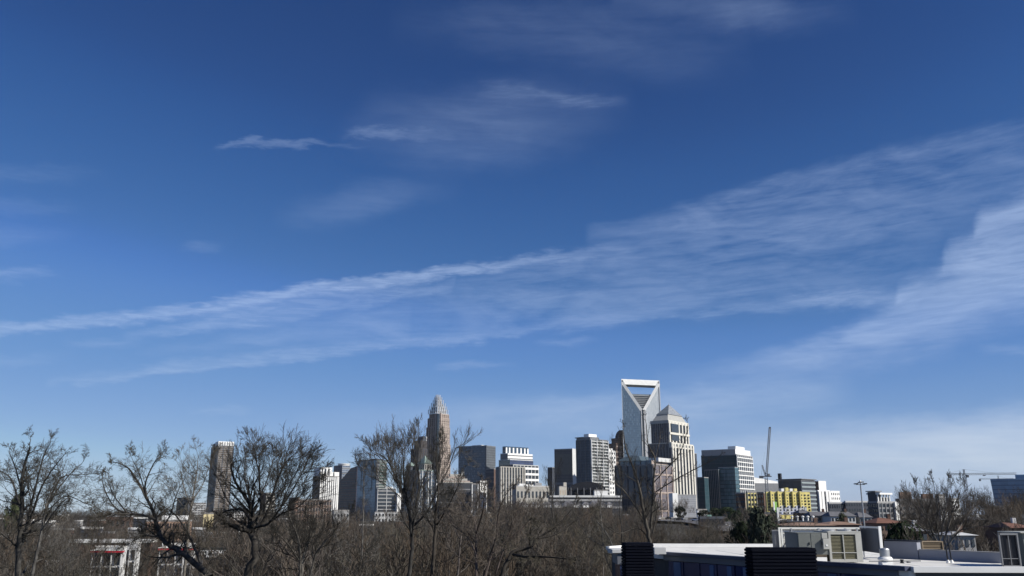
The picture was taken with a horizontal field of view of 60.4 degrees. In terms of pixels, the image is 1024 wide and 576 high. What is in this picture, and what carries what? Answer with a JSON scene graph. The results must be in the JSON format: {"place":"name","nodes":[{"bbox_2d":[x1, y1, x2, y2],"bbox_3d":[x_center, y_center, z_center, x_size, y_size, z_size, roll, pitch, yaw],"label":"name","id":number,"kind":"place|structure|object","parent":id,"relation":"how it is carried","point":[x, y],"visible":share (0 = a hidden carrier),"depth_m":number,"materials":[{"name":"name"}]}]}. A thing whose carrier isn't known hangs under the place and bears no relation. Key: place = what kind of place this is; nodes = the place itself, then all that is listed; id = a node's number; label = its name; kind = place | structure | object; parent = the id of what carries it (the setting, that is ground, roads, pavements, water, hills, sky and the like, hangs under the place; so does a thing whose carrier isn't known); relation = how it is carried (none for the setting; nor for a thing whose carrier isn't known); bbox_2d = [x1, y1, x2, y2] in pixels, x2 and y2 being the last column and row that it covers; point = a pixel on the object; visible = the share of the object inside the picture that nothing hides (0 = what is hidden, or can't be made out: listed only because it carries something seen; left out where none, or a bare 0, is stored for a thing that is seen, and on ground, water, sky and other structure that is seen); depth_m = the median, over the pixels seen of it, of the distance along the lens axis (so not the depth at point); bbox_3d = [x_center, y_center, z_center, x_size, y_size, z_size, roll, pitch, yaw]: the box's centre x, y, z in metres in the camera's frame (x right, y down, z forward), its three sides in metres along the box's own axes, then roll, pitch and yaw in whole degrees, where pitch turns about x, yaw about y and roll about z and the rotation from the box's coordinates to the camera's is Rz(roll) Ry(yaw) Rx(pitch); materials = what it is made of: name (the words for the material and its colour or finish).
{"place":"outdoors","nodes":[
{"label":"outdoors","id":0,"kind":"place"},
{"bbox_2d":[0,0,1023,515],"label":"sky","id":1,"kind":"structure","parent":0,"point":[803,220],"materials":[{"name":"blue"}]},
{"bbox_2d":[4,515,1023,573],"bbox_3d":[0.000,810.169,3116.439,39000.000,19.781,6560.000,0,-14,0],"label":"ground","id":2,"kind":"structure","parent":0,"point":[685,524],"depth_m":369.83,"materials":[{"name":"soil"}]},
{"bbox_2d":[3,490,19,539],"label":"evergreen tree","id":3,"kind":"object","parent":2,"relation":"on","point":[16,507],"visible":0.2,"depth_m":318.63,"materials":[{"name":"green plant"}]},
{"bbox_2d":[19,471,79,575],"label":"bare tree","id":4,"kind":"object","parent":2,"relation":"on","point":[35,559],"visible":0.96,"depth_m":54.73,"materials":[{"name":"brown plant"}]},
{"bbox_2d":[0,424,101,575],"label":"bare tree","id":5,"kind":"object","parent":2,"relation":"on","point":[29,512],"visible":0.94,"depth_m":56.91,"materials":[{"name":"brown plant"}]},
{"bbox_2d":[90,545,126,575],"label":"shop building","id":6,"kind":"structure","parent":2,"relation":"on","point":[121,560],"depth_m":191.38,"materials":[{"name":"paint"}]},
{"bbox_2d":[73,539,156,575],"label":"shop building","id":7,"kind":"structure","parent":2,"relation":"on","point":[86,540],"depth_m":278.91,"materials":[{"name":"brick"}]},
{"bbox_2d":[124,542,140,575],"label":"shop building","id":8,"kind":"structure","parent":2,"relation":"on","point":[131,561],"depth_m":205.83,"materials":[{"name":"white concrete"}]},
{"bbox_2d":[79,439,219,575],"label":"bare tree","id":9,"kind":"object","parent":2,"relation":"on","point":[177,549],"visible":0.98,"depth_m":62.69,"materials":[{"name":"brown plant"}]},
{"bbox_2d":[146,515,191,541],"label":"brick mill","id":10,"kind":"object","parent":2,"relation":"on","point":[169,521],"visible":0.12,"depth_m":525.14,"materials":[{"name":"brown brick"}]},
{"bbox_2d":[157,543,195,575],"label":"shop building","id":11,"kind":"structure","parent":2,"relation":"on","point":[178,565],"depth_m":186.31,"materials":[{"name":"white brick"}]},
{"bbox_2d":[153,435,233,575],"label":"bare tree","id":12,"kind":"object","parent":2,"relation":"on","point":[194,478],"visible":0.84,"depth_m":79.14,"materials":[{"name":"brown plant"}]},
{"bbox_2d":[206,441,233,512],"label":"apartment tower","id":13,"kind":"structure","parent":2,"relation":"on","point":[212,502],"depth_m":1724.41,"materials":[{"name":"grey concrete"}]},
{"bbox_2d":[194,423,339,575],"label":"bare tree","id":14,"kind":"object","parent":2,"relation":"on","point":[252,519],"visible":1,"depth_m":58.70,"materials":[{"name":"brown plant"}]},
{"bbox_2d":[204,524,379,575],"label":"bare tree","id":15,"kind":"object","parent":2,"relation":"on","point":[236,551],"visible":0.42,"depth_m":102.84,"materials":[{"name":"brown plant"}]},
{"bbox_2d":[191,521,405,575],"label":"bare tree","id":16,"kind":"object","parent":2,"relation":"on","point":[319,566],"visible":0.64,"depth_m":68.02,"materials":[{"name":"brown plant"}]},
{"bbox_2d":[238,532,361,575],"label":"bare tree","id":17,"kind":"object","parent":2,"relation":"on","point":[282,559],"visible":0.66,"depth_m":74.91,"materials":[{"name":"brown plant"}]},
{"bbox_2d":[223,542,385,575],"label":"bare tree","id":18,"kind":"object","parent":2,"relation":"on","point":[373,556],"visible":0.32,"depth_m":89.38,"materials":[{"name":"brown plant"}]},
{"bbox_2d":[261,490,356,575],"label":"bare tree","id":19,"kind":"object","parent":2,"relation":"on","point":[273,529],"visible":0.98,"depth_m":53.31,"materials":[{"name":"brown plant"}]},
{"bbox_2d":[298,499,331,522],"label":"brick building","id":20,"kind":"structure","parent":2,"relation":"on","point":[328,505],"depth_m":741.04,"materials":[{"name":"brown brick"}]},
{"bbox_2d":[258,531,391,575],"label":"bare tree","id":21,"kind":"object","parent":2,"relation":"on","point":[264,545],"visible":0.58,"depth_m":81.80,"materials":[{"name":"brown plant"}]},
{"bbox_2d":[312,467,338,512],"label":"striped tower","id":22,"kind":"structure","parent":2,"relation":"on","point":[335,489],"depth_m":1377.49,"materials":[{"name":"white concrete"}]},
{"bbox_2d":[256,532,396,575],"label":"bare tree","id":23,"kind":"object","parent":2,"relation":"on","point":[344,560],"visible":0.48,"depth_m":86.13,"materials":[{"name":"brown plant"}]},
{"bbox_2d":[334,463,349,481],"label":"blue tower","id":24,"kind":"structure","parent":2,"relation":"on","point":[342,469],"depth_m":1721.85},
{"bbox_2d":[338,466,357,518],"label":"sloped tower","id":25,"kind":"structure","parent":2,"relation":"on","point":[347,492],"depth_m":1471.25,"materials":[{"name":"glass"}]},
{"bbox_2d":[312,524,394,575],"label":"bare tree","id":26,"kind":"object","parent":2,"relation":"on","point":[346,553],"visible":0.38,"depth_m":102.48,"materials":[{"name":"brown plant"}]},
{"bbox_2d":[348,449,375,559],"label":"bare tree","id":27,"kind":"object","parent":2,"relation":"on","point":[363,475],"visible":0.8,"depth_m":108.78,"materials":[{"name":"brown plant"}]},
{"bbox_2d":[332,534,404,575],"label":"bare tree","id":28,"kind":"object","parent":2,"relation":"on","point":[368,559],"visible":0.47,"depth_m":94.27,"materials":[{"name":"brown plant"}]},
{"bbox_2d":[263,517,478,575],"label":"bare tree","id":29,"kind":"object","parent":2,"relation":"on","point":[282,549],"visible":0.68,"depth_m":71.22,"materials":[{"name":"brown plant"}]},
{"bbox_2d":[356,459,386,520],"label":"pale glass tower","id":30,"kind":"structure","parent":2,"relation":"on","point":[372,491],"depth_m":1180.57,"materials":[{"name":"grey glass"}]},
{"bbox_2d":[337,518,430,575],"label":"bare tree","id":31,"kind":"object","parent":2,"relation":"on","point":[396,551],"visible":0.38,"depth_m":103.85,"materials":[{"name":"brown plant"}]},
{"bbox_2d":[375,487,400,517],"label":"office wing","id":32,"kind":"structure","parent":2,"relation":"on","point":[385,496],"depth_m":1122.03,"materials":[{"name":"concrete"}]},
{"bbox_2d":[325,527,451,575],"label":"bare tree","id":33,"kind":"object","parent":2,"relation":"on","point":[391,561],"visible":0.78,"depth_m":71.99,"materials":[{"name":"brown plant"}]},
{"bbox_2d":[346,523,431,575],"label":"bare tree","id":34,"kind":"object","parent":2,"relation":"on","point":[357,555],"visible":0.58,"depth_m":87.08,"materials":[{"name":"brown plant"}]},
{"bbox_2d":[346,413,481,575],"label":"bare tree","id":35,"kind":"object","parent":2,"relation":"on","point":[398,477],"visible":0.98,"depth_m":64.22,"materials":[{"name":"brown plant"}]},
{"bbox_2d":[337,522,495,575],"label":"bare tree","id":36,"kind":"object","parent":2,"relation":"on","point":[394,546],"visible":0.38,"depth_m":116.19,"materials":[{"name":"brown plant"}]},
{"bbox_2d":[410,436,427,464],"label":"stepped dark tower","id":37,"kind":"structure","parent":2,"relation":"on","point":[424,449],"depth_m":1607.33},
{"bbox_2d":[404,456,436,519],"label":"pyramid roof tower","id":38,"kind":"structure","parent":2,"relation":"on","point":[422,472],"depth_m":1132.44,"materials":[{"name":"green concrete"}]},
{"bbox_2d":[426,395,450,480],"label":"crowned skyscraper","id":39,"kind":"structure","parent":2,"relation":"on","point":[438,414],"depth_m":1751.59,"materials":[{"name":"brown stone"}]},
{"bbox_2d":[406,433,473,575],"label":"bare tree","id":40,"kind":"object","parent":2,"relation":"on","point":[436,506],"visible":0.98,"depth_m":55.59,"materials":[{"name":"brown plant"}]},
{"bbox_2d":[398,508,492,575],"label":"bare tree","id":41,"kind":"object","parent":2,"relation":"on","point":[468,567],"visible":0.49,"depth_m":74.36,"materials":[{"name":"brown plant"}]},
{"bbox_2d":[413,519,493,575],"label":"bare tree","id":42,"kind":"object","parent":2,"relation":"on","point":[444,567],"visible":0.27,"depth_m":88.28,"materials":[{"name":"brown plant"}]},
{"bbox_2d":[437,474,472,516],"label":"dark hall","id":43,"kind":"structure","parent":2,"relation":"on","point":[466,484],"depth_m":1081.65,"materials":[{"name":"beige stone"}]},
{"bbox_2d":[398,514,519,575],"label":"bare tree","id":44,"kind":"object","parent":2,"relation":"on","point":[449,567],"visible":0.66,"depth_m":72.38,"materials":[{"name":"brown plant"}]},
{"bbox_2d":[437,468,486,575],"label":"bare tree","id":45,"kind":"object","parent":2,"relation":"on","point":[460,537],"visible":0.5,"depth_m":67.79,"materials":[{"name":"brown plant"}]},
{"bbox_2d":[458,445,495,482],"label":"slate glass block","id":46,"kind":"structure","parent":2,"relation":"on","point":[485,459],"depth_m":1436.19,"materials":[{"name":"glass"}]},
{"bbox_2d":[432,472,546,575],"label":"bare tree","id":47,"kind":"object","parent":2,"relation":"on","point":[475,541],"visible":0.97,"depth_m":50.02,"materials":[{"name":"brown plant"}]},
{"bbox_2d":[486,469,495,510],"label":"brown slab","id":48,"kind":"structure","parent":2,"relation":"on","point":[491,473],"depth_m":1155.25,"materials":[{"name":"brick"}]},
{"bbox_2d":[495,466,525,505],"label":"columned block","id":49,"kind":"structure","parent":2,"relation":"on","point":[506,476],"depth_m":1060.85,"materials":[{"name":"beige concrete"}]},
{"bbox_2d":[0,484,1023,575],"bbox_3d":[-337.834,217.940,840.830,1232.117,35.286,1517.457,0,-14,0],"label":"wood","id":50,"kind":"object","parent":2,"relation":"on","point":[1015,509],"visible":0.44,"depth_m":187.12,"materials":[{"name":"plant"}]},
{"bbox_2d":[512,483,548,504],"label":"block","id":51,"kind":"structure","parent":2,"relation":"on","point":[520,491],"depth_m":941.02,"materials":[{"name":"beige stone"}]},
{"bbox_2d":[488,517,599,575],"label":"bare tree","id":52,"kind":"object","parent":2,"relation":"on","point":[556,560],"visible":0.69,"depth_m":79.81,"materials":[{"name":"brown plant"}]},
{"bbox_2d":[496,493,600,575],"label":"bare tree","id":53,"kind":"object","parent":2,"relation":"on","point":[516,550],"visible":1,"depth_m":42.53,"materials":[{"name":"brown plant"}]},
{"bbox_2d":[540,457,562,567],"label":"bare tree","id":54,"kind":"object","parent":2,"relation":"on","point":[550,489],"visible":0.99,"depth_m":115.85,"materials":[{"name":"brown plant"}]},
{"bbox_2d":[554,448,575,494],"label":"brown slab tower","id":55,"kind":"structure","parent":2,"relation":"on","point":[567,467],"depth_m":1330.36,"materials":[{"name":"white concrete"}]},
{"bbox_2d":[548,495,621,517],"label":"parking deck","id":56,"kind":"structure","parent":2,"relation":"on","point":[585,498],"depth_m":878.81,"materials":[{"name":"grey concrete"}]},
{"bbox_2d":[576,434,609,494],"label":"balcony tower","id":57,"kind":"structure","parent":2,"relation":"on","point":[585,454],"depth_m":1140.77,"materials":[{"name":"white concrete"}]},
{"bbox_2d":[579,516,615,572],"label":"bare tree","id":58,"kind":"object","parent":2,"relation":"on","point":[603,544],"visible":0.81,"depth_m":73.11,"materials":[{"name":"brown plant"}]},
{"bbox_2d":[590,438,609,563],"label":"bare tree","id":59,"kind":"object","parent":2,"relation":"on","point":[598,472],"visible":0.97,"depth_m":117.42,"materials":[{"name":"brown plant"}]},
{"bbox_2d":[609,448,615,494],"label":"white gridded tower","id":60,"kind":"structure","parent":2,"relation":"on","point":[612,490],"depth_m":1226.48,"materials":[{"name":"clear glass"}]},
{"bbox_2d":[609,430,623,464],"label":"brown stepped tower","id":61,"kind":"structure","parent":2,"relation":"on","point":[617,439],"depth_m":1587.07,"materials":[{"name":"concrete"}]},
{"bbox_2d":[607,426,628,542],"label":"bare tree","id":62,"kind":"object","parent":2,"relation":"on","point":[614,451],"visible":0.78,"depth_m":117.03,"materials":[{"name":"brown plant"}]},
{"bbox_2d":[621,379,660,456],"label":"open topped skyscraper","id":63,"kind":"structure","parent":2,"relation":"on","point":[635,407],"depth_m":1601.76,"materials":[{"name":"white glass"}]},
{"bbox_2d":[614,456,673,516],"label":"hipped office block","id":64,"kind":"structure","parent":2,"relation":"on","point":[641,462],"depth_m":893.94,"materials":[{"name":"grey stone"}]},
{"bbox_2d":[580,411,724,542],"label":"bare tree","id":65,"kind":"object","parent":2,"relation":"on","point":[644,518],"visible":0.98,"depth_m":74.55,"materials":[{"name":"brown plant"}]},
{"bbox_2d":[669,493,696,517],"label":"panelled annex","id":66,"kind":"object","parent":2,"relation":"on","point":[677,498],"visible":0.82,"depth_m":798.07,"materials":[{"name":"grey concrete"}]},
{"bbox_2d":[697,477,709,511],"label":"teal low wing","id":67,"kind":"structure","parent":2,"relation":"on","point":[703,492],"depth_m":938.22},
{"bbox_2d":[701,446,754,516],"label":"teal office tower","id":68,"kind":"structure","parent":2,"relation":"on","point":[729,473],"depth_m":983.77,"materials":[{"name":"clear glass"}]},
{"bbox_2d":[723,520,753,543],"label":"evergreen tree","id":69,"kind":"object","parent":2,"relation":"on","point":[741,527],"visible":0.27,"depth_m":182.54,"materials":[{"name":"green plant"}]},
{"bbox_2d":[735,492,746,515],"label":"apartment building","id":70,"kind":"structure","parent":2,"relation":"on","point":[741,497],"depth_m":623.66,"materials":[{"name":"beige stone"}]},
{"bbox_2d":[745,491,757,510],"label":"apartment building","id":71,"kind":"structure","parent":2,"relation":"on","point":[751,496],"depth_m":613.55,"materials":[{"name":"yellow concrete"}]},
{"bbox_2d":[741,504,770,543],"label":"evergreen tree","id":72,"kind":"object","parent":2,"relation":"on","point":[758,529],"visible":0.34,"depth_m":177.71,"materials":[{"name":"green plant"}]},
{"bbox_2d":[759,427,771,490],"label":"luffing crane","id":73,"kind":"object","parent":2,"relation":"on","point":[768,475],"visible":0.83,"depth_m":932.14,"materials":[{"name":"grey paint"}]},
{"bbox_2d":[754,477,778,491],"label":"ribbed hall","id":74,"kind":"structure","parent":2,"relation":"on","point":[760,484],"depth_m":1128.10,"materials":[{"name":"grey concrete"}]},
{"bbox_2d":[765,488,810,518],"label":"apartment building","id":75,"kind":"structure","parent":2,"relation":"on","point":[792,500],"depth_m":605.37,"materials":[{"name":"paint"}]},
{"bbox_2d":[776,473,816,510],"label":"overhanging office","id":76,"kind":"structure","parent":2,"relation":"on","point":[803,485],"depth_m":937.87,"materials":[{"name":"grey concrete"}]},
{"bbox_2d":[776,518,837,530],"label":"house","id":77,"kind":"structure","parent":2,"relation":"on","point":[801,524],"depth_m":204.65,"materials":[{"name":"beige stone"}]},
{"bbox_2d":[802,509,826,522],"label":"house","id":78,"kind":"structure","parent":2,"relation":"on","point":[810,514],"depth_m":341.31,"materials":[{"name":"beige stone"}]},
{"bbox_2d":[606,542,1023,575],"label":"building","id":79,"kind":"structure","parent":2,"relation":"on","point":[639,559],"depth_m":48.69,"materials":[{"name":"white metal"}]},
{"bbox_2d":[684,562,700,575],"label":"window","id":80,"kind":"structure","parent":79,"relation":"in","point":[690,569],"depth_m":54.80,"materials":[{"name":"blue glass"}]},
{"bbox_2d":[700,563,717,575],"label":"window","id":81,"kind":"structure","parent":79,"relation":"in","point":[705,571],"depth_m":53.62,"materials":[{"name":"blue glass"}]},
{"bbox_2d":[772,527,859,546],"bbox_3d":[19.996,16.601,57.729,5.699,1.741,0.395,0,-14,0],"label":"louvred screen","id":82,"kind":"object","parent":79,"relation":"on","point":[778,537],"visible":0.24,"depth_m":57.86,"materials":[{"name":"metal"}]},
{"bbox_2d":[785,529,863,561],"bbox_3d":[17.387,14.393,49.162,3.530,1.755,2.570,0,-14,0],"label":"air conditioner","id":83,"kind":"object","parent":79,"relation":"on","point":[839,545],"visible":0.94,"depth_m":48.19,"materials":[{"name":"grey paint"}]},
{"bbox_2d":[859,526,882,556],"bbox_3d":[21.909,15.478,53.609,0.266,1.917,3.668,-1,-14,4],"label":"louvred screen","id":84,"kind":"object","parent":79,"relation":"on","point":[871,539],"visible":0.84,"depth_m":53.32,"materials":[{"name":"metal"}]},
{"bbox_2d":[878,548,892,564],"bbox_3d":[19.368,13.963,45.699,0.741,0.891,0.740,0,-14,0],"label":"roof vent","id":85,"kind":"object","parent":79,"relation":"on","point":[884,557],"visible":0.89,"depth_m":45.51,"materials":[{"name":"metal"}]},
{"bbox_2d":[883,540,921,558],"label":"parapet wall","id":86,"kind":"structure","parent":79,"relation":"on","point":[904,549],"depth_m":52.75,"materials":[{"name":"grey metal"}]},
{"bbox_2d":[920,541,943,549],"bbox_3d":[26.165,16.380,55.083,1.320,1.038,0.900,0,-14,0],"label":"louvred hood","id":87,"kind":"object","parent":79,"relation":"on","point":[936,545],"visible":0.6,"depth_m":54.77,"materials":[{"name":"beige metal"}]},
{"bbox_2d":[919,549,1000,562],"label":"parapet wall","id":88,"kind":"structure","parent":79,"relation":"on","point":[967,556],"depth_m":49.69,"materials":[{"name":"grey concrete"}]},
{"bbox_2d":[997,531,1023,566],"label":"air conditioner","id":89,"kind":"object","parent":79,"relation":"on","point":[1011,546],"visible":0.84,"depth_m":44.73,"materials":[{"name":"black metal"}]},
{"bbox_2d":[816,490,831,511],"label":"white bay block","id":90,"kind":"structure","parent":2,"relation":"on","point":[823,497],"depth_m":828.26,"materials":[{"name":"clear glass"}]},
{"bbox_2d":[827,502,844,511],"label":"dark long block","id":91,"kind":"structure","parent":2,"relation":"on","point":[836,506],"depth_m":544.17,"materials":[{"name":"white concrete"}]},
{"bbox_2d":[821,509,855,522],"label":"house","id":92,"kind":"structure","parent":2,"relation":"on","point":[829,516],"depth_m":330.70,"materials":[{"name":"white concrete"}]},
{"bbox_2d":[820,517,861,530],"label":"house","id":93,"kind":"structure","parent":2,"relation":"on","point":[845,523],"depth_m":223.04,"materials":[{"name":"red brick"}]},
{"bbox_2d":[844,501,868,514],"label":"dark long block","id":94,"kind":"structure","parent":2,"relation":"on","point":[853,507],"depth_m":544.38,"materials":[{"name":"white concrete"}]},
{"bbox_2d":[859,514,900,539],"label":"house","id":95,"kind":"structure","parent":2,"relation":"on","point":[881,522],"depth_m":233.52,"materials":[{"name":"red brick"}]},
{"bbox_2d":[865,491,899,519],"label":"framed roof building","id":96,"kind":"structure","parent":2,"relation":"on","point":[878,505],"depth_m":508.19,"materials":[{"name":"grey concrete"}]},
{"bbox_2d":[882,514,923,547],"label":"evergreen tree","id":97,"kind":"object","parent":2,"relation":"on","point":[894,530],"visible":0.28,"depth_m":143.46,"materials":[{"name":"green plant"}]},
{"bbox_2d":[887,469,991,549],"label":"bare tree","id":98,"kind":"object","parent":2,"relation":"on","point":[933,524],"visible":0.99,"depth_m":68.99,"materials":[{"name":"brown plant"}]},
{"bbox_2d":[934,525,976,550],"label":"house","id":99,"kind":"structure","parent":2,"relation":"on","point":[968,539],"depth_m":144.40,"materials":[{"name":"grey concrete"}]},
{"bbox_2d":[948,469,1016,509],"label":"tower crane","id":100,"kind":"object","parent":2,"relation":"on","point":[963,474],"visible":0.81,"depth_m":684.71,"materials":[{"name":"grey paint"}]},
{"bbox_2d":[983,518,1023,551],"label":"house","id":101,"kind":"structure","parent":2,"relation":"on","point":[991,532],"depth_m":199.26,"materials":[{"name":"brick"}]},
{"bbox_2d":[499,446,538,485],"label":"white layered tower","id":102,"kind":"structure","parent":0,"point":[516,457],"depth_m":1396.64,"materials":[{"name":"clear glass"}]},
{"bbox_2d":[567,482,604,494],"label":"dark canopy hall","id":103,"kind":"structure","parent":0,"point":[583,488],"depth_m":903.92,"materials":[{"name":"black metal"}]},
{"bbox_2d":[648,405,696,503],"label":"pyramid topped skyscraper","id":104,"kind":"structure","parent":0,"point":[669,419],"depth_m":1256.61,"materials":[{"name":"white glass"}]},
{"bbox_2d":[990,475,1023,504],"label":"leaning glass building","id":105,"kind":"structure","parent":0,"point":[1003,485],"depth_m":823.73,"materials":[{"name":"glass"}]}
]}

